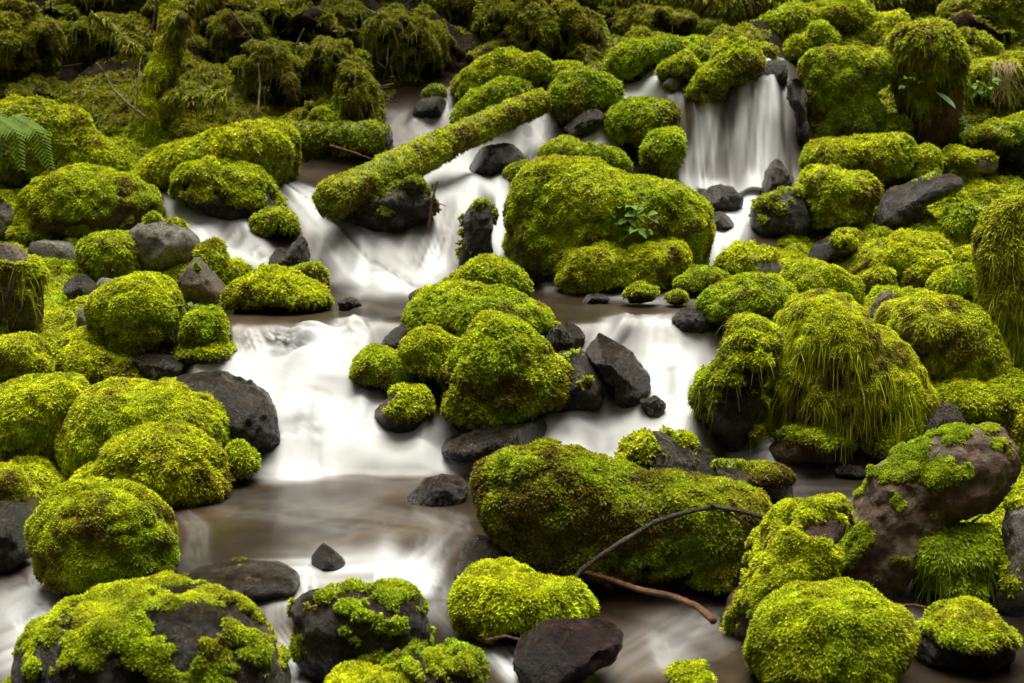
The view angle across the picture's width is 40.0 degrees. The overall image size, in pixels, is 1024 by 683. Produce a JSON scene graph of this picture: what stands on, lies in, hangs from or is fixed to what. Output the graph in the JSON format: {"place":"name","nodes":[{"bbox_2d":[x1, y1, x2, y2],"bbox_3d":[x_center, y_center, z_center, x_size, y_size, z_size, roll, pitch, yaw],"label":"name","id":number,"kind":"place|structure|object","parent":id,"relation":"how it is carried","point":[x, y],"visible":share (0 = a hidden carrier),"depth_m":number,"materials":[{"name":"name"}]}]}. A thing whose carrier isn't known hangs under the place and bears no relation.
{"place":"outdoors","nodes":[
{"label":"outdoors","id":0,"kind":"place"},
{"bbox_2d":[0,111,55,173],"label":"fern","id":1,"kind":"object","parent":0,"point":[10,125],"visible":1,"depth_m":10.09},
{"bbox_2d":[0,57,1023,682],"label":"stream water","id":2,"kind":"structure","parent":0,"point":[342,473],"depth_m":7.42,"materials":[{"name":"liquid"}]},
{"bbox_2d":[0,500,33,574],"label":"boulder","id":3,"kind":"object","parent":2,"relation":"on","point":[14,516],"visible":0.88,"depth_m":5.67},
{"bbox_2d":[181,556,299,600],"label":"boulder","id":4,"kind":"object","parent":2,"relation":"on","point":[257,580],"visible":0.75,"depth_m":5.50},
{"bbox_2d":[225,438,261,481],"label":"mossy boulder","id":5,"kind":"object","parent":2,"relation":"on","point":[243,458],"visible":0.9,"depth_m":6.94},
{"bbox_2d":[248,205,301,237],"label":"mossy boulder","id":6,"kind":"object","parent":2,"relation":"on","point":[280,220],"visible":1,"depth_m":9.98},
{"bbox_2d":[286,577,436,682],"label":"mossy boulder","id":7,"kind":"object","parent":2,"relation":"in","point":[356,619],"visible":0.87,"depth_m":4.74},
{"bbox_2d":[379,637,491,682],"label":"mossy boulder","id":8,"kind":"object","parent":2,"relation":"in","point":[451,660],"visible":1,"depth_m":4.57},
{"bbox_2d":[455,197,499,265],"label":"mossy boulder","id":9,"kind":"object","parent":2,"relation":"on","point":[479,218],"visible":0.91,"depth_m":9.64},
{"bbox_2d":[440,253,533,296],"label":"mossy boulder","id":10,"kind":"object","parent":2,"relation":"on","point":[488,268],"visible":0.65,"depth_m":8.75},
{"bbox_2d":[448,75,533,122],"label":"mossy boulder","id":11,"kind":"object","parent":2,"relation":"on","point":[496,90],"visible":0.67,"depth_m":11.60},
{"bbox_2d":[441,416,546,461],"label":"boulder","id":12,"kind":"object","parent":2,"relation":"on","point":[472,445],"visible":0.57,"depth_m":7.13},
{"bbox_2d":[469,142,526,175],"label":"boulder","id":13,"kind":"object","parent":2,"relation":"on","point":[491,159],"visible":0.9,"depth_m":11.09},
{"bbox_2d":[446,556,599,644],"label":"mossy boulder","id":14,"kind":"object","parent":2,"relation":"on","point":[493,597],"visible":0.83,"depth_m":5.02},
{"bbox_2d":[572,502,763,577],"bbox_3d":[0.622,0.773,5.409,0.848,0.318,0.061,-1,8,-10],"label":"branch","id":15,"kind":"object","parent":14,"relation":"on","point":[621,542],"visible":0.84,"depth_m":5.38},
{"bbox_2d":[512,618,622,682],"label":"wet boulder","id":16,"kind":"object","parent":2,"relation":"on","point":[570,650],"visible":1,"depth_m":4.67,"materials":[{"name":"grey stone"}]},
{"bbox_2d":[553,236,692,294],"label":"mossy boulder","id":17,"kind":"object","parent":2,"relation":"on","point":[605,267],"visible":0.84,"depth_m":9.12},
{"bbox_2d":[600,33,690,83],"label":"mossy boulder","id":18,"kind":"object","parent":2,"relation":"on","point":[631,57],"visible":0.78,"depth_m":12.05,"materials":[{"name":"plant"}]},
{"bbox_2d":[683,557,746,595],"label":"mossy boulder","id":19,"kind":"object","parent":2,"relation":"on","point":[707,579],"visible":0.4,"depth_m":5.45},
{"bbox_2d":[682,311,790,459],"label":"mossy boulder","id":20,"kind":"object","parent":2,"relation":"on","point":[729,401],"visible":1,"depth_m":7.15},
{"bbox_2d":[709,457,796,503],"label":"mossy boulder","id":21,"kind":"object","parent":2,"relation":"on","point":[776,481],"visible":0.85,"depth_m":6.62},
{"bbox_2d":[719,492,854,641],"bbox_3d":[1.017,0.852,5.228,0.482,0.595,0.577,3,9,22],"label":"mossy boulder","id":22,"kind":"object","parent":2,"relation":"on","point":[789,539],"visible":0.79,"depth_m":5.08,"materials":[{"name":"plant"}]},
{"bbox_2d":[742,576,921,682],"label":"mossy boulder","id":23,"kind":"object","parent":2,"relation":"in","point":[842,630],"visible":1,"depth_m":4.60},
{"bbox_2d":[915,595,1022,671],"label":"mossy boulder","id":24,"kind":"object","parent":2,"relation":"on","point":[963,632],"visible":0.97,"depth_m":4.84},
{"bbox_2d":[25,0,1022,466],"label":"terrain","id":25,"kind":"structure","parent":0,"point":[309,22],"depth_m":13.01,"materials":[{"name":"plant"}]},
{"bbox_2d":[0,241,52,335],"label":"mossy boulder","id":26,"kind":"object","parent":25,"relation":"on","point":[25,277],"visible":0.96,"depth_m":7.92,"materials":[{"name":"plant"}]},
{"bbox_2d":[0,330,53,383],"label":"mossy boulder","id":27,"kind":"object","parent":25,"relation":"on","point":[22,353],"visible":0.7,"depth_m":7.56,"materials":[{"name":"plant"}]},
{"bbox_2d":[0,0,68,83],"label":"mossy mound","id":28,"kind":"object","parent":25,"relation":"on","point":[32,40],"visible":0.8,"depth_m":12.08,"materials":[{"name":"plant"}]},
{"bbox_2d":[0,72,75,99],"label":"mossy mound","id":29,"kind":"object","parent":25,"relation":"on","point":[50,87],"visible":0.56,"depth_m":12.00,"materials":[{"name":"plant"}]},
{"bbox_2d":[0,371,89,461],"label":"mossy boulder","id":30,"kind":"object","parent":25,"relation":"on","point":[33,410],"visible":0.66,"depth_m":7.07,"materials":[{"name":"plant"}]},
{"bbox_2d":[0,93,138,189],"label":"mossy boulder","id":31,"kind":"object","parent":25,"relation":"on","point":[75,134],"visible":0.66,"depth_m":10.88,"materials":[{"name":"plant"}]},
{"bbox_2d":[11,162,166,236],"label":"mossy boulder","id":32,"kind":"object","parent":25,"relation":"on","point":[58,201],"visible":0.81,"depth_m":9.91,"materials":[{"name":"plant"}]},
{"bbox_2d":[51,338,142,386],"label":"mossy boulder","id":33,"kind":"object","parent":25,"relation":"on","point":[93,364],"visible":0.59,"depth_m":7.56,"materials":[{"name":"plant"}]},
{"bbox_2d":[24,476,180,596],"bbox_3d":[-1.628,0.790,5.642,0.597,0.503,0.579,0,8,0],"label":"mossy boulder","id":34,"kind":"object","parent":25,"relation":"on","point":[81,536],"visible":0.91,"depth_m":5.42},
{"bbox_2d":[53,11,156,68],"bbox_3d":[-3.835,-2.747,13.304,1.042,0.803,1.083,0,8,0],"label":"mossy mound","id":35,"kind":"object","parent":25,"relation":"on","point":[134,25],"visible":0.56,"depth_m":12.95,"materials":[{"name":"plant"}]},
{"bbox_2d":[74,229,141,280],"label":"mossy boulder","id":36,"kind":"object","parent":25,"relation":"on","point":[109,253],"visible":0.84,"depth_m":9.56,"materials":[{"name":"plant"}]},
{"bbox_2d":[83,270,184,356],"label":"mossy boulder","id":37,"kind":"object","parent":25,"relation":"on","point":[138,312],"visible":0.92,"depth_m":7.67,"materials":[{"name":"plant"}]},
{"bbox_2d":[53,376,231,478],"bbox_3d":[-1.874,0.494,7.231,0.927,0.625,0.781,0,8,0],"label":"mossy boulder","id":38,"kind":"object","parent":25,"relation":"on","point":[99,414],"visible":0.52,"depth_m":6.97,"materials":[{"name":"plant"}]},
{"bbox_2d":[2,569,291,682],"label":"mossy boulder","id":39,"kind":"object","parent":25,"relation":"on","point":[166,626],"visible":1,"depth_m":4.33,"materials":[{"name":"plant"}]},
{"bbox_2d":[83,0,234,146],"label":"tree","id":40,"kind":"object","parent":25,"relation":"on","point":[160,91],"visible":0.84,"depth_m":11.61,"materials":[{"name":"green plant"}]},
{"bbox_2d":[132,350,185,380],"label":"boulder","id":41,"kind":"object","parent":25,"relation":"on","point":[155,365],"visible":0.8,"depth_m":7.62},
{"bbox_2d":[88,418,232,508],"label":"mossy boulder","id":42,"kind":"object","parent":25,"relation":"on","point":[177,463],"visible":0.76,"depth_m":6.58,"materials":[{"name":"plant"}]},
{"bbox_2d":[176,257,224,305],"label":"boulder","id":43,"kind":"object","parent":25,"relation":"on","point":[199,280],"visible":0.76,"depth_m":8.59,"materials":[{"name":"grey stone"}]},
{"bbox_2d":[177,303,230,349],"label":"mossy boulder","id":44,"kind":"object","parent":25,"relation":"on","point":[201,325],"visible":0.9,"depth_m":7.74,"materials":[{"name":"plant"}]},
{"bbox_2d":[134,117,302,191],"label":"mossy boulder","id":45,"kind":"object","parent":25,"relation":"on","point":[274,147],"visible":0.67,"depth_m":10.48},
{"bbox_2d":[167,153,287,220],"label":"mossy boulder","id":46,"kind":"object","parent":25,"relation":"on","point":[224,188],"visible":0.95,"depth_m":10.18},
{"bbox_2d":[175,370,279,454],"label":"boulder","id":47,"kind":"object","parent":25,"relation":"on","point":[250,407],"visible":0.73,"depth_m":7.19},
{"bbox_2d":[199,8,277,60],"bbox_3d":[-2.640,-2.840,13.479,0.742,0.701,0.875,0,8,0],"label":"mossy mound","id":48,"kind":"object","parent":25,"relation":"on","point":[221,29],"visible":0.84,"depth_m":13.17,"materials":[{"name":"plant"}]},
{"bbox_2d":[225,37,313,109],"bbox_3d":[-2.116,-2.301,12.296,0.773,0.723,0.852,0,8,0],"label":"mossy mound","id":49,"kind":"object","parent":25,"relation":"on","point":[282,67],"visible":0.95,"depth_m":12.00,"materials":[{"name":"plant"}]},
{"bbox_2d":[219,262,335,312],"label":"mossy boulder","id":50,"kind":"object","parent":25,"relation":"on","point":[263,287],"visible":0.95,"depth_m":8.29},
{"bbox_2d":[302,35,379,94],"bbox_3d":[-1.525,-2.368,12.426,0.701,0.686,0.858,0,8,0],"label":"mossy mound","id":51,"kind":"object","parent":25,"relation":"on","point":[327,54],"visible":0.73,"depth_m":12.17,"materials":[{"name":"plant"}]},
{"bbox_2d":[331,60,386,123],"bbox_3d":[-1.282,-1.979,11.797,0.461,0.773,0.556,0,8,0],"label":"mossy mound","id":52,"kind":"object","parent":25,"relation":"on","point":[357,96],"visible":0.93,"depth_m":11.60,"materials":[{"name":"plant"}]},
{"bbox_2d":[324,660,412,682],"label":"mossy boulder","id":53,"kind":"object","parent":25,"relation":"on","point":[352,671],"visible":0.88,"depth_m":4.57,"materials":[{"name":"plant"}]},
{"bbox_2d":[347,342,416,390],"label":"mossy boulder","id":54,"kind":"object","parent":25,"relation":"on","point":[375,366],"visible":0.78,"depth_m":7.55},
{"bbox_2d":[343,173,440,231],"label":"mossy boulder","id":55,"kind":"object","parent":25,"relation":"on","point":[396,205],"visible":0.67,"depth_m":10.06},
{"bbox_2d":[311,87,552,220],"bbox_3d":[-0.573,-1.461,10.692,0.349,0.999,2.427,7,11,41],"label":"mossy log","id":56,"kind":"object","parent":55,"relation":"on","point":[341,194],"visible":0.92,"depth_m":10.51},
{"bbox_2d":[374,382,436,432],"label":"mossy boulder","id":57,"kind":"object","parent":25,"relation":"on","point":[403,407],"visible":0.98,"depth_m":7.32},
{"bbox_2d":[356,2,458,83],"bbox_3d":[-0.944,-2.623,12.713,0.946,0.893,1.039,0,8,0],"label":"mossy mound","id":58,"kind":"object","parent":25,"relation":"on","point":[412,42],"visible":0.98,"depth_m":12.36,"materials":[{"name":"plant"}]},
{"bbox_2d":[397,323,458,392],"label":"mossy boulder","id":59,"kind":"object","parent":25,"relation":"on","point":[424,351],"visible":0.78,"depth_m":7.50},
{"bbox_2d":[405,473,468,506],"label":"boulder","id":60,"kind":"object","parent":25,"relation":"on","point":[441,489],"visible":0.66,"depth_m":6.63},
{"bbox_2d":[400,278,555,337],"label":"mossy boulder","id":61,"kind":"object","parent":25,"relation":"on","point":[456,307],"visible":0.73,"depth_m":7.78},
{"bbox_2d":[469,0,512,41],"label":"mossy mound","id":62,"kind":"object","parent":25,"relation":"on","point":[491,19],"visible":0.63,"depth_m":12.95,"materials":[{"name":"plant"}]},
{"bbox_2d":[449,46,554,98],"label":"mossy boulder","id":63,"kind":"object","parent":25,"relation":"on","point":[534,67],"visible":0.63,"depth_m":11.88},
{"bbox_2d":[438,308,573,432],"bbox_3d":[-0.025,0.177,7.511,0.750,0.706,0.788,0,8,0],"label":"mossy boulder","id":64,"kind":"object","parent":25,"relation":"on","point":[499,367],"visible":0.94,"depth_m":7.23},
{"bbox_2d":[0,127,1023,541],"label":"ground moss","id":65,"kind":"object","parent":25,"relation":"on","point":[60,317],"visible":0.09,"depth_m":9.63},
{"bbox_2d":[128,210,199,272],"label":"boulder","id":66,"kind":"object","parent":65,"relation":"on","point":[162,244],"visible":0.88,"depth_m":9.64,"materials":[{"name":"grey stone"}]},
{"bbox_2d":[263,116,392,157],"bbox_3d":[-1.560,-1.669,11.559,1.212,0.381,0.373,2,8,15],"label":"flat log","id":67,"kind":"object","parent":65,"relation":"on","point":[369,137],"visible":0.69,"depth_m":11.39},
{"bbox_2d":[780,259,865,305],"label":"mossy boulder","id":68,"kind":"object","parent":65,"relation":"on","point":[804,275],"visible":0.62,"depth_m":8.54,"materials":[{"name":"plant"}]},
{"bbox_2d":[37,0,1023,140],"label":"ground moss","id":69,"kind":"object","parent":25,"relation":"on","point":[97,97],"visible":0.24,"depth_m":12.46,"materials":[{"name":"plant"}]},
{"bbox_2d":[495,0,568,61],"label":"mossy mound","id":70,"kind":"object","parent":25,"relation":"on","point":[532,25],"visible":0.69,"depth_m":12.76,"materials":[{"name":"plant"}]},
{"bbox_2d":[557,347,604,412],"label":"mossy boulder","id":71,"kind":"object","parent":25,"relation":"on","point":[587,390],"visible":0.66,"depth_m":7.45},
{"bbox_2d":[564,40,603,64],"bbox_3d":[0.634,-2.584,12.896,0.446,0.429,0.549,0,8,0],"label":"mossy mound","id":72,"kind":"object","parent":25,"relation":"on","point":[580,51],"visible":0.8,"depth_m":12.77,"materials":[{"name":"plant"}]},
{"bbox_2d":[550,0,595,45],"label":"mossy mound","id":73,"kind":"object","parent":72,"relation":"on","point":[576,17],"visible":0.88,"depth_m":12.82,"materials":[{"name":"plant"}]},
{"bbox_2d":[536,134,633,173],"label":"mossy boulder","id":74,"kind":"object","parent":25,"relation":"on","point":[569,145],"visible":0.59,"depth_m":10.95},
{"bbox_2d":[547,65,625,124],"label":"mossy boulder","id":75,"kind":"object","parent":25,"relation":"on","point":[574,91],"visible":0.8,"depth_m":11.65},
{"bbox_2d":[501,154,716,282],"bbox_3d":[0.670,-0.821,9.726,1.505,0.952,1.060,0,8,0],"label":"mossy boulder","id":76,"kind":"object","parent":25,"relation":"on","point":[556,207],"visible":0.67,"depth_m":9.37,"materials":[{"name":"plant"}]},
{"bbox_2d":[585,333,650,407],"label":"boulder","id":77,"kind":"object","parent":25,"relation":"on","point":[623,371],"visible":0.98,"depth_m":7.48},
{"bbox_2d":[468,436,773,591],"bbox_3d":[0.464,0.710,5.698,1.288,0.661,0.643,0,8,0],"label":"mossy boulder","id":78,"kind":"object","parent":25,"relation":"on","point":[552,505],"visible":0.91,"depth_m":5.46,"materials":[{"name":"plant"}]},
{"bbox_2d":[603,95,682,150],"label":"mossy boulder","id":79,"kind":"object","parent":25,"relation":"on","point":[632,121],"visible":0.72,"depth_m":11.35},
{"bbox_2d":[610,3,698,37],"bbox_3d":[1.381,-2.989,13.640,0.907,0.625,0.837,0,8,0],"label":"mossy mound","id":80,"kind":"object","parent":25,"relation":"on","point":[681,22],"visible":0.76,"depth_m":13.35,"materials":[{"name":"plant"}]},
{"bbox_2d":[638,125,687,178],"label":"mossy boulder","id":81,"kind":"object","parent":25,"relation":"on","point":[662,151],"visible":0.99,"depth_m":11.01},
{"bbox_2d":[614,424,719,476],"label":"mossy boulder","id":82,"kind":"object","parent":25,"relation":"on","point":[663,446],"visible":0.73,"depth_m":6.99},
{"bbox_2d":[681,33,767,102],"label":"mossy boulder","id":83,"kind":"object","parent":25,"relation":"on","point":[735,60],"visible":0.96,"depth_m":11.35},
{"bbox_2d":[694,271,797,329],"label":"mossy boulder","id":84,"kind":"object","parent":25,"relation":"on","point":[720,303],"visible":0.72,"depth_m":7.85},
{"bbox_2d":[712,239,782,274],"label":"mossy boulder","id":85,"kind":"object","parent":25,"relation":"on","point":[735,257],"visible":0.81,"depth_m":9.51,"materials":[{"name":"plant"}]},
{"bbox_2d":[575,0,943,26],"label":"fallen trunk","id":86,"kind":"object","parent":25,"relation":"on","point":[734,12],"visible":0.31,"depth_m":13.57,"materials":[{"name":"green plant"}]},
{"bbox_2d":[747,181,811,238],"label":"mossy boulder","id":87,"kind":"object","parent":25,"relation":"on","point":[780,211],"visible":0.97,"depth_m":10.20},
{"bbox_2d":[782,19,840,63],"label":"mossy boulder","id":88,"kind":"object","parent":25,"relation":"on","point":[798,44],"visible":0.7,"depth_m":12.93,"materials":[{"name":"plant"}]},
{"bbox_2d":[768,421,858,466],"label":"mossy boulder","id":89,"kind":"object","parent":25,"relation":"on","point":[795,443],"visible":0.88,"depth_m":7.15,"materials":[{"name":"brown stone"}]},
{"bbox_2d":[750,0,877,39],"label":"mossy boulder","id":90,"kind":"object","parent":25,"relation":"on","point":[844,17],"visible":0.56,"depth_m":13.20,"materials":[{"name":"plant"}]},
{"bbox_2d":[807,227,861,262],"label":"mossy boulder","id":91,"kind":"object","parent":25,"relation":"on","point":[841,242],"visible":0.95,"depth_m":9.82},
{"bbox_2d":[798,162,884,233],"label":"mossy boulder","id":92,"kind":"object","parent":25,"relation":"on","point":[837,196],"visible":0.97,"depth_m":10.15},
{"bbox_2d":[796,43,896,136],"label":"mossy boulder","id":93,"kind":"object","parent":25,"relation":"on","point":[843,84],"visible":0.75,"depth_m":11.37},
{"bbox_2d":[762,287,940,467],"bbox_3d":[1.768,0.278,7.540,1.012,1.122,1.024,0,8,0],"label":"mossy boulder","id":94,"kind":"object","parent":25,"relation":"on","point":[849,370],"visible":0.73,"depth_m":7.16,"materials":[{"name":"green plant"}]},
{"bbox_2d":[798,131,918,188],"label":"mossy boulder","id":95,"kind":"object","parent":25,"relation":"on","point":[888,159],"visible":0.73,"depth_m":10.77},
{"bbox_2d":[858,415,925,459],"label":"mossy boulder","id":96,"kind":"object","parent":25,"relation":"on","point":[876,450],"visible":0.44,"depth_m":7.16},
{"bbox_2d":[846,228,952,291],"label":"mossy boulder","id":97,"kind":"object","parent":25,"relation":"on","point":[897,250],"visible":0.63,"depth_m":9.49,"materials":[{"name":"plant"}]},
{"bbox_2d":[871,167,963,230],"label":"mossy boulder","id":98,"kind":"object","parent":25,"relation":"on","point":[904,205],"visible":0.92,"depth_m":10.09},
{"bbox_2d":[898,248,952,288],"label":"mossy boulder","id":99,"kind":"object","parent":25,"relation":"on","point":[921,268],"visible":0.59,"depth_m":9.28,"materials":[{"name":"plant"}]},
{"bbox_2d":[882,15,971,148],"bbox_3d":[3.417,-2.043,11.553,0.774,1.232,0.890,0,8,0],"label":"mossy stump","id":100,"kind":"object","parent":25,"relation":"on","point":[933,54],"visible":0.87,"depth_m":11.34,"materials":[{"name":"plant"}]},
{"bbox_2d":[838,421,1021,599],"bbox_3d":[1.629,0.748,5.628,0.793,0.861,0.424,0,8,0],"label":"mossy boulder","id":101,"kind":"object","parent":25,"relation":"on","point":[910,494],"visible":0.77,"depth_m":5.48,"materials":[{"name":"stone"}]},
{"bbox_2d":[873,289,1014,381],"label":"mossy boulder","id":102,"kind":"object","parent":25,"relation":"on","point":[946,335],"visible":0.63,"depth_m":7.47,"materials":[{"name":"plant"}]},
{"bbox_2d":[897,521,1005,607],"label":"mossy boulder","id":103,"kind":"object","parent":25,"relation":"on","point":[957,559],"visible":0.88,"depth_m":5.39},
{"bbox_2d":[925,262,978,304],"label":"mossy boulder","id":104,"kind":"object","parent":25,"relation":"on","point":[949,280],"visible":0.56,"depth_m":8.55,"materials":[{"name":"plant"}]},
{"bbox_2d":[934,199,983,241],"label":"mossy boulder","id":105,"kind":"object","parent":25,"relation":"on","point":[960,219],"visible":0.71,"depth_m":9.93,"materials":[{"name":"plant"}]},
{"bbox_2d":[940,143,998,175],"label":"mossy boulder","id":106,"kind":"object","parent":25,"relation":"on","point":[958,159],"visible":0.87,"depth_m":11.02,"materials":[{"name":"plant"}]},
{"bbox_2d":[929,366,1023,428],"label":"mossy boulder","id":107,"kind":"object","parent":25,"relation":"on","point":[998,398],"visible":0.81,"depth_m":7.31,"materials":[{"name":"plant"}]},
{"bbox_2d":[935,0,1023,38],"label":"mossy boulder","id":108,"kind":"object","parent":25,"relation":"on","point":[1001,15],"visible":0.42,"depth_m":13.23,"materials":[{"name":"plant"}]},
{"bbox_2d":[962,111,1023,172],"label":"mossy boulder","id":109,"kind":"object","parent":25,"relation":"on","point":[1002,138],"visible":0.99,"depth_m":11.17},
{"bbox_2d":[963,192,1023,370],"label":"mossy boulder","id":110,"kind":"object","parent":25,"relation":"on","point":[997,255],"visible":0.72,"depth_m":7.57,"materials":[{"name":"plant"}]},
{"bbox_2d":[966,50,1023,115],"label":"mossy boulder","id":111,"kind":"object","parent":25,"relation":"on","point":[981,68],"visible":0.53,"depth_m":11.74,"materials":[{"name":"plant"}]},
{"bbox_2d":[989,481,1023,614],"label":"mossy boulder","id":112,"kind":"object","parent":25,"relation":"on","point":[1009,573],"visible":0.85,"depth_m":5.37,"materials":[{"name":"grey stone"}]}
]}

